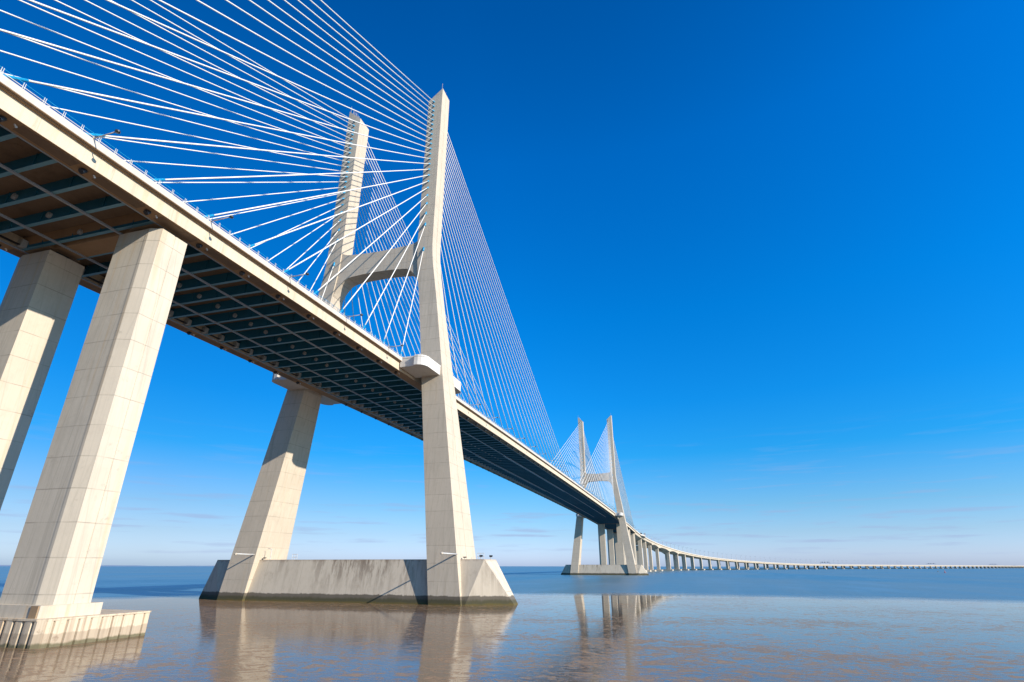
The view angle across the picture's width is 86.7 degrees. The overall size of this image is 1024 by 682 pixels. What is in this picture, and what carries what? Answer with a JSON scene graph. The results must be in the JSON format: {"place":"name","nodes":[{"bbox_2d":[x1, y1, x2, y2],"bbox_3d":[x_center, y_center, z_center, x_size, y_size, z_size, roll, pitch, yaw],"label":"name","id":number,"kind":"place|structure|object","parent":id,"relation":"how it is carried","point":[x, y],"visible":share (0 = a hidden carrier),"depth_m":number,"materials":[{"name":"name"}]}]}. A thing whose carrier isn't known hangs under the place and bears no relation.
{"place":"outdoors","nodes":[
{"label":"outdoors","id":0,"kind":"place"},
{"bbox_2d":[0,565,140,565],"bbox_3d":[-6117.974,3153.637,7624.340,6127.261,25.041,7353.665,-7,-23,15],"label":"shore","id":1,"kind":"structure","parent":0,"point":[101,565],"depth_m":7479.59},
{"bbox_2d":[0,566,1023,681],"bbox_3d":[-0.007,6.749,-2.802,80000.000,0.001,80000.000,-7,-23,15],"label":"water","id":2,"kind":"structure","parent":0,"point":[752,624],"depth_m":64.15,"materials":[{"name":"liquid"}]},
{"bbox_2d":[0,228,186,648],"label":"bridge pier","id":3,"kind":"structure","parent":2,"relation":"in","point":[48,591],"depth_m":63.83,"materials":[{"name":"concrete"}]},
{"bbox_2d":[199,84,517,605],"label":"bridge pylon","id":4,"kind":"object","parent":2,"relation":"in","point":[435,577],"visible":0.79,"depth_m":130.44,"materials":[{"name":"concrete"}]},
{"bbox_2d":[0,50,349,158],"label":"stay cable","id":5,"kind":"object","parent":4,"relation":"attached to","point":[150,97],"visible":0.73,"depth_m":101.57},
{"bbox_2d":[0,72,349,162],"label":"stay cable","id":6,"kind":"object","parent":4,"relation":"attached to","point":[180,119],"visible":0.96,"depth_m":109.19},
{"bbox_2d":[0,10,351,148],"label":"stay cable","id":7,"kind":"object","parent":4,"relation":"attached to","point":[151,70],"visible":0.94,"depth_m":101.91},
{"bbox_2d":[8,33,350,153],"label":"stay cable","id":8,"kind":"object","parent":4,"relation":"attached to","point":[161,87],"visible":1,"depth_m":105.07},
{"bbox_2d":[18,0,351,143],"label":"stay cable","id":9,"kind":"object","parent":4,"relation":"attached to","point":[164,63],"visible":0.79,"depth_m":106.09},
{"bbox_2d":[48,106,348,167],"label":"stay cable","id":10,"kind":"object","parent":4,"relation":"attached to","point":[184,134],"visible":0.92,"depth_m":108.83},
{"bbox_2d":[54,0,352,139],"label":"stay cable","id":11,"kind":"object","parent":4,"relation":"attached to","point":[187,62],"visible":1,"depth_m":113.81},
{"bbox_2d":[0,29,430,154],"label":"stay cable","id":12,"kind":"object","parent":4,"relation":"attached to","point":[36,40],"visible":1,"depth_m":73.15,"materials":[{"name":"metal"}]},
{"bbox_2d":[3,74,430,159],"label":"stay cable","id":13,"kind":"object","parent":4,"relation":"attached to","point":[37,82],"visible":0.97,"depth_m":72.01,"materials":[{"name":"metal"}]},
{"bbox_2d":[84,0,353,134],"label":"stay cable","id":14,"kind":"object","parent":4,"relation":"attached to","point":[203,59],"visible":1,"depth_m":116.21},
{"bbox_2d":[100,137,347,171],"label":"stay cable","id":15,"kind":"object","parent":4,"relation":"attached to","point":[214,153],"visible":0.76,"depth_m":116.52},
{"bbox_2d":[27,0,431,148],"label":"stay cable","id":16,"kind":"object","parent":4,"relation":"attached to","point":[62,12],"visible":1,"depth_m":76.78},
{"bbox_2d":[111,0,353,130],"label":"stay cable","id":17,"kind":"object","parent":4,"relation":"attached to","point":[231,65],"visible":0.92,"depth_m":124.59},
{"bbox_2d":[124,160,347,177],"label":"stay cable","id":18,"kind":"object","parent":4,"relation":"attached to","point":[225,168],"visible":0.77,"depth_m":119.21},
{"bbox_2d":[131,0,354,126],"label":"stay cable","id":19,"kind":"object","parent":4,"relation":"attached to","point":[233,57],"visible":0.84,"depth_m":127.79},
{"bbox_2d":[156,181,346,182],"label":"stay cable","id":20,"kind":"object","parent":4,"relation":"attached to","point":[246,182],"visible":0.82,"depth_m":126.13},
{"bbox_2d":[150,0,353,121],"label":"stay cable","id":21,"kind":"object","parent":4,"relation":"attached to","point":[242,55],"visible":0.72,"depth_m":128.16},
{"bbox_2d":[85,132,430,164],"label":"stay cable","id":22,"kind":"object","parent":4,"relation":"attached to","point":[93,134],"visible":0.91,"depth_m":82.11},
{"bbox_2d":[183,186,345,201],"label":"stay cable","id":23,"kind":"object","parent":4,"relation":"attached to","point":[262,194],"visible":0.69,"depth_m":130.56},
{"bbox_2d":[106,0,431,143],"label":"stay cable","id":24,"kind":"object","parent":4,"relation":"attached to","point":[121,6],"visible":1,"depth_m":87.07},
{"bbox_2d":[209,192,344,218],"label":"stay cable","id":25,"kind":"object","parent":4,"relation":"attached to","point":[274,206],"visible":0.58,"depth_m":134.63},
{"bbox_2d":[231,198,343,234],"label":"stay cable","id":26,"kind":"object","parent":4,"relation":"attached to","point":[286,216],"visible":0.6,"depth_m":138.74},
{"bbox_2d":[151,168,429,181],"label":"stay cable","id":27,"kind":"object","parent":4,"relation":"attached to","point":[161,179],"visible":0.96,"depth_m":90.01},
{"bbox_2d":[158,0,431,139],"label":"stay cable","id":28,"kind":"object","parent":4,"relation":"attached to","point":[279,61],"visible":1,"depth_m":95.23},
{"bbox_2d":[251,204,343,247],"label":"stay cable","id":29,"kind":"object","parent":4,"relation":"attached to","point":[301,224],"visible":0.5,"depth_m":145.65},
{"bbox_2d":[267,211,341,261],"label":"stay cable","id":30,"kind":"object","parent":4,"relation":"attached to","point":[302,238],"visible":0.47,"depth_m":144.10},
{"bbox_2d":[287,219,340,268],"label":"stay cable","id":31,"kind":"object","parent":4,"relation":"attached to","point":[314,243],"visible":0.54,"depth_m":149.66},
{"bbox_2d":[196,0,432,134],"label":"stay cable","id":32,"kind":"object","parent":4,"relation":"attached to","point":[301,60],"visible":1,"depth_m":102.25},
{"bbox_2d":[204,174,429,217],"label":"stay cable","id":33,"kind":"object","parent":4,"relation":"attached to","point":[211,215],"visible":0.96,"depth_m":97.59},
{"bbox_2d":[0,66,635,532],"bbox_3d":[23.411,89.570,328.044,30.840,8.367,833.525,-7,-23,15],"label":"bridge deck","id":34,"kind":"structure","parent":4,"relation":"on","point":[72,192],"depth_m":89.56,"materials":[{"name":"concrete"}]},
{"bbox_2d":[93,129,120,138],"bbox_3d":[-45.873,-23.193,61.223,4.071,0.874,0.540,-7,-23,15],"label":"outrigger lamp","id":35,"kind":"object","parent":34,"relation":"attached to","point":[117,131],"visible":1,"depth_m":61.01,"materials":[{"name":"metal"}]},
{"bbox_2d":[210,215,233,221],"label":"outrigger lamp","id":36,"kind":"object","parent":34,"relation":"attached to","point":[231,216],"visible":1,"depth_m":76.26,"materials":[{"name":"metal"}]},
{"bbox_2d":[297,228,339,282],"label":"stay cable","id":37,"kind":"object","parent":4,"relation":"attached to","point":[338,230],"visible":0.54,"depth_m":151.52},
{"bbox_2d":[309,239,337,291],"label":"stay cable","id":38,"kind":"object","parent":4,"relation":"attached to","point":[323,265],"visible":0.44,"depth_m":152.57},
{"bbox_2d":[321,262,334,299],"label":"stay cable","id":39,"kind":"object","parent":4,"relation":"attached to","point":[328,279],"visible":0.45,"depth_m":154.38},
{"bbox_2d":[225,0,432,129],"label":"stay cable","id":40,"kind":"object","parent":4,"relation":"attached to","point":[318,58],"visible":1,"depth_m":108.56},
{"bbox_2d":[246,180,428,247],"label":"stay cable","id":41,"kind":"object","parent":4,"relation":"attached to","point":[252,245],"visible":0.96,"depth_m":105.80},
{"bbox_2d":[249,0,432,124],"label":"stay cable","id":42,"kind":"object","parent":4,"relation":"attached to","point":[332,56],"visible":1,"depth_m":113.48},
{"bbox_2d":[267,0,433,120],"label":"stay cable","id":43,"kind":"object","parent":4,"relation":"attached to","point":[343,55],"visible":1,"depth_m":118.46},
{"bbox_2d":[284,187,428,272],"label":"stay cable","id":44,"kind":"object","parent":4,"relation":"attached to","point":[350,233],"visible":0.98,"depth_m":112.72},
{"bbox_2d":[284,0,433,115],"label":"stay cable","id":45,"kind":"object","parent":4,"relation":"attached to","point":[353,53],"visible":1,"depth_m":122.73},
{"bbox_2d":[356,285,362,327],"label":"stay cable","id":46,"kind":"object","parent":4,"relation":"attached to","point":[359,306],"visible":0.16,"depth_m":168.65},
{"bbox_2d":[354,248,371,333],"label":"stay cable","id":47,"kind":"object","parent":4,"relation":"attached to","point":[365,302],"visible":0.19,"depth_m":172.55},
{"bbox_2d":[297,0,433,111],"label":"stay cable","id":48,"kind":"object","parent":4,"relation":"attached to","point":[360,51],"visible":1,"depth_m":126.43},
{"bbox_2d":[355,237,381,342],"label":"stay cable","id":49,"kind":"object","parent":4,"relation":"attached to","point":[370,298],"visible":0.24,"depth_m":175.96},
{"bbox_2d":[314,194,427,294],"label":"stay cable","id":50,"kind":"object","parent":4,"relation":"attached to","point":[366,248],"visible":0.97,"depth_m":118.56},
{"bbox_2d":[310,0,434,106],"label":"stay cable","id":51,"kind":"object","parent":4,"relation":"attached to","point":[368,50],"visible":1,"depth_m":129.82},
{"bbox_2d":[356,228,389,346],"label":"stay cable","id":52,"kind":"object","parent":4,"relation":"attached to","point":[374,294],"visible":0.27,"depth_m":179.26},
{"bbox_2d":[320,0,434,102],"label":"stay cable","id":53,"kind":"object","parent":4,"relation":"attached to","point":[433,101],"visible":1,"depth_m":133.77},
{"bbox_2d":[357,221,398,354],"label":"stay cable","id":54,"kind":"object","parent":4,"relation":"attached to","point":[378,289],"visible":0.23,"depth_m":182.43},
{"bbox_2d":[358,215,404,355],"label":"stay cable","id":55,"kind":"object","parent":4,"relation":"attached to","point":[380,283],"visible":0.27,"depth_m":184.54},
{"bbox_2d":[339,202,427,313],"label":"stay cable","id":56,"kind":"object","parent":4,"relation":"attached to","point":[426,203],"visible":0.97,"depth_m":124.54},
{"bbox_2d":[359,210,410,355],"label":"stay cable","id":57,"kind":"object","parent":4,"relation":"attached to","point":[384,282],"visible":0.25,"depth_m":187.43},
{"bbox_2d":[359,202,414,352],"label":"stay cable","id":58,"kind":"object","parent":4,"relation":"attached to","point":[387,279],"visible":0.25,"depth_m":190.09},
{"bbox_2d":[360,198,419,352],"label":"stay cable","id":59,"kind":"object","parent":4,"relation":"attached to","point":[391,279],"visible":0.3,"depth_m":192.44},
{"bbox_2d":[361,194,419,341],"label":"stay cable","id":60,"kind":"object","parent":4,"relation":"attached to","point":[394,278],"visible":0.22,"depth_m":190.46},
{"bbox_2d":[362,183,419,321],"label":"stay cable","id":61,"kind":"object","parent":4,"relation":"attached to","point":[389,248],"visible":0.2,"depth_m":189.80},
{"bbox_2d":[362,189,419,330],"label":"stay cable","id":62,"kind":"object","parent":4,"relation":"attached to","point":[386,249],"visible":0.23,"depth_m":188.18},
{"bbox_2d":[362,178,419,312],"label":"stay cable","id":63,"kind":"object","parent":4,"relation":"attached to","point":[388,239],"visible":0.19,"depth_m":189.57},
{"bbox_2d":[363,212,426,329],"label":"stay cable","id":64,"kind":"object","parent":4,"relation":"attached to","point":[393,273],"visible":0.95,"depth_m":130.05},
{"bbox_2d":[383,222,425,342],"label":"stay cable","id":65,"kind":"object","parent":4,"relation":"attached to","point":[403,284],"visible":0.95,"depth_m":135.07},
{"bbox_2d":[363,173,459,397],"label":"stay cable","id":66,"kind":"object","parent":4,"relation":"attached to","point":[389,234],"visible":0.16,"depth_m":190.72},
{"bbox_2d":[400,247,423,355],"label":"stay cable","id":67,"kind":"object","parent":4,"relation":"attached to","point":[412,300],"visible":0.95,"depth_m":139.21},
{"bbox_2d":[364,169,465,402],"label":"stay cable","id":68,"kind":"object","parent":4,"relation":"attached to","point":[397,245],"visible":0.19,"depth_m":193.15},
{"bbox_2d":[364,163,469,402],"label":"stay cable","id":69,"kind":"object","parent":4,"relation":"attached to","point":[400,246],"visible":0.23,"depth_m":194.83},
{"bbox_2d":[365,160,476,410],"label":"stay cable","id":70,"kind":"object","parent":4,"relation":"attached to","point":[402,244],"visible":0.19,"depth_m":197.26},
{"bbox_2d":[366,156,480,412],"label":"stay cable","id":71,"kind":"object","parent":4,"relation":"attached to","point":[405,244],"visible":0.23,"depth_m":199.35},
{"bbox_2d":[366,150,484,414],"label":"stay cable","id":72,"kind":"object","parent":4,"relation":"attached to","point":[407,243],"visible":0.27,"depth_m":202.56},
{"bbox_2d":[368,149,490,420],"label":"stay cable","id":73,"kind":"object","parent":4,"relation":"attached to","point":[410,243],"visible":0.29,"depth_m":206.50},
{"bbox_2d":[367,141,494,422],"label":"stay cable","id":74,"kind":"object","parent":4,"relation":"attached to","point":[412,242],"visible":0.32,"depth_m":208.71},
{"bbox_2d":[440,264,460,397],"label":"stay cable","id":75,"kind":"object","parent":4,"relation":"attached to","point":[449,325],"visible":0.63,"depth_m":161.77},
{"bbox_2d":[441,249,470,403],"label":"stay cable","id":76,"kind":"object","parent":4,"relation":"attached to","point":[455,325],"visible":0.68,"depth_m":166.47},
{"bbox_2d":[441,234,479,412],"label":"stay cable","id":77,"kind":"object","parent":4,"relation":"attached to","point":[460,323],"visible":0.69,"depth_m":170.85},
{"bbox_2d":[442,226,487,415],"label":"stay cable","id":78,"kind":"object","parent":4,"relation":"attached to","point":[464,318],"visible":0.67,"depth_m":174.42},
{"bbox_2d":[442,216,495,422],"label":"stay cable","id":79,"kind":"object","parent":4,"relation":"attached to","point":[468,317],"visible":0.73,"depth_m":178.21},
{"bbox_2d":[443,211,502,426],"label":"stay cable","id":80,"kind":"object","parent":4,"relation":"attached to","point":[472,317],"visible":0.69,"depth_m":181.80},
{"bbox_2d":[443,203,509,433],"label":"stay cable","id":81,"kind":"object","parent":4,"relation":"attached to","point":[475,315],"visible":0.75,"depth_m":185.56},
{"bbox_2d":[444,199,515,438],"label":"stay cable","id":82,"kind":"object","parent":4,"relation":"attached to","point":[479,317],"visible":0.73,"depth_m":189.53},
{"bbox_2d":[444,192,521,441],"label":"stay cable","id":83,"kind":"object","parent":4,"relation":"attached to","point":[481,312],"visible":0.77,"depth_m":191.47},
{"bbox_2d":[444,185,526,444],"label":"stay cable","id":84,"kind":"object","parent":4,"relation":"attached to","point":[483,309],"visible":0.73,"depth_m":194.11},
{"bbox_2d":[445,182,531,447],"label":"stay cable","id":85,"kind":"object","parent":4,"relation":"attached to","point":[485,307],"visible":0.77,"depth_m":196.63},
{"bbox_2d":[445,176,536,453],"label":"stay cable","id":86,"kind":"object","parent":4,"relation":"attached to","point":[489,310],"visible":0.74,"depth_m":200.11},
{"bbox_2d":[445,170,540,454],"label":"stay cable","id":87,"kind":"object","parent":4,"relation":"attached to","point":[490,306],"visible":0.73,"depth_m":202.95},
{"bbox_2d":[445,165,544,457],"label":"stay cable","id":88,"kind":"object","parent":4,"relation":"attached to","point":[491,302],"visible":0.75,"depth_m":204.12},
{"bbox_2d":[446,161,549,462],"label":"stay cable","id":89,"kind":"object","parent":4,"relation":"attached to","point":[493,300],"visible":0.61,"depth_m":206.55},
{"bbox_2d":[446,156,552,464],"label":"stay cable","id":90,"kind":"object","parent":4,"relation":"attached to","point":[495,299],"visible":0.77,"depth_m":208.87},
{"bbox_2d":[446,150,555,465],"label":"stay cable","id":91,"kind":"object","parent":4,"relation":"attached to","point":[496,296],"visible":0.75,"depth_m":211.46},
{"bbox_2d":[447,148,559,469],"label":"stay cable","id":92,"kind":"object","parent":4,"relation":"attached to","point":[499,298],"visible":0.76,"depth_m":213.51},
{"bbox_2d":[447,142,562,470],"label":"stay cable","id":93,"kind":"object","parent":4,"relation":"attached to","point":[498,289],"visible":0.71,"depth_m":213.91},
{"bbox_2d":[447,137,565,473],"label":"stay cable","id":94,"kind":"object","parent":4,"relation":"attached to","point":[501,292],"visible":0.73,"depth_m":216.98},
{"bbox_2d":[447,132,568,475],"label":"stay cable","id":95,"kind":"object","parent":4,"relation":"attached to","point":[502,289],"visible":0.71,"depth_m":219.84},
{"bbox_2d":[561,416,648,574],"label":"bridge pylon","id":96,"kind":"object","parent":2,"relation":"in","point":[576,567],"visible":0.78,"depth_m":502.68,"materials":[{"name":"concrete"}]},
{"bbox_2d":[598,524,625,564],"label":"bridge pier","id":97,"kind":"structure","parent":2,"relation":"in","point":[602,547],"depth_m":566.01,"materials":[{"name":"concrete"}]},
{"bbox_2d":[607,529,630,564],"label":"bridge pier","id":98,"kind":"structure","parent":2,"relation":"in","point":[610,543],"depth_m":631.01,"materials":[{"name":"concrete"}]},
{"bbox_2d":[613,533,636,564],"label":"bridge pier","id":99,"kind":"structure","parent":2,"relation":"in","point":[632,537],"depth_m":683.92,"materials":[{"name":"concrete"}]},
{"bbox_2d":[635,531,1023,566],"bbox_3d":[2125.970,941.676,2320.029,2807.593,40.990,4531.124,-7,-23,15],"label":"viaduct deck","id":100,"kind":"structure","parent":99,"relation":"on","point":[663,549],"depth_m":1246.72,"materials":[{"name":"concrete"}]},
{"bbox_2d":[638,539,646,570],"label":"viaduct pier","id":101,"kind":"structure","parent":2,"relation":"in","point":[640,552],"depth_m":762.91,"materials":[{"name":"concrete"}]},
{"bbox_2d":[636,545,655,570],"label":"viaduct pier","id":102,"kind":"structure","parent":2,"relation":"in","point":[650,557],"depth_m":849.85,"materials":[{"name":"concrete"}]},
{"bbox_2d":[642,541,650,571],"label":"viaduct pier","id":103,"kind":"structure","parent":2,"relation":"in","point":[645,555],"depth_m":802.51,"materials":[{"name":"concrete"}]},
{"bbox_2d":[647,548,662,570],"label":"viaduct pier","id":104,"kind":"structure","parent":2,"relation":"in","point":[657,558],"depth_m":902.67,"materials":[{"name":"concrete"}]},
{"bbox_2d":[655,552,673,570],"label":"viaduct pier","id":105,"kind":"structure","parent":2,"relation":"in","point":[668,561],"depth_m":980.20,"materials":[{"name":"concrete"}]},
{"bbox_2d":[665,554,681,570],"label":"viaduct pier","id":106,"kind":"structure","parent":2,"relation":"in","point":[677,563],"depth_m":1039.58,"materials":[{"name":"concrete"}]},
{"bbox_2d":[673,555,688,569],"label":"viaduct pier","id":107,"kind":"structure","parent":2,"relation":"in","point":[684,562],"depth_m":1088.59,"materials":[{"name":"concrete"}]},
{"bbox_2d":[681,556,696,569],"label":"viaduct pier","id":108,"kind":"structure","parent":2,"relation":"in","point":[692,562],"depth_m":1135.51,"materials":[{"name":"concrete"}]},
{"bbox_2d":[690,558,704,569],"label":"viaduct pier","id":109,"kind":"structure","parent":2,"relation":"in","point":[701,564],"depth_m":1181.19,"materials":[{"name":"concrete"}]},
{"bbox_2d":[705,559,713,569],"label":"viaduct pier","id":110,"kind":"structure","parent":2,"relation":"in","point":[709,564],"depth_m":1226.67,"materials":[{"name":"concrete"}]},
{"bbox_2d":[710,560,721,569],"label":"viaduct pier","id":111,"kind":"structure","parent":2,"relation":"in","point":[718,565],"depth_m":1272.58,"materials":[{"name":"concrete"}]},
{"bbox_2d":[719,561,730,569],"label":"viaduct pier","id":112,"kind":"structure","parent":2,"relation":"in","point":[727,566],"depth_m":1317.06,"materials":[{"name":"concrete"}]},
{"bbox_2d":[728,562,739,569],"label":"viaduct pier","id":113,"kind":"structure","parent":2,"relation":"in","point":[736,566],"depth_m":1360.68,"materials":[{"name":"concrete"}]},
{"bbox_2d":[737,562,748,569],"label":"viaduct pier","id":114,"kind":"structure","parent":2,"relation":"in","point":[745,565],"depth_m":1403.69,"materials":[{"name":"concrete"}]},
{"bbox_2d":[0,0,1023,566],"label":"sky","id":115,"kind":"structure","parent":0,"point":[779,244],"materials":[{"name":"blue"}]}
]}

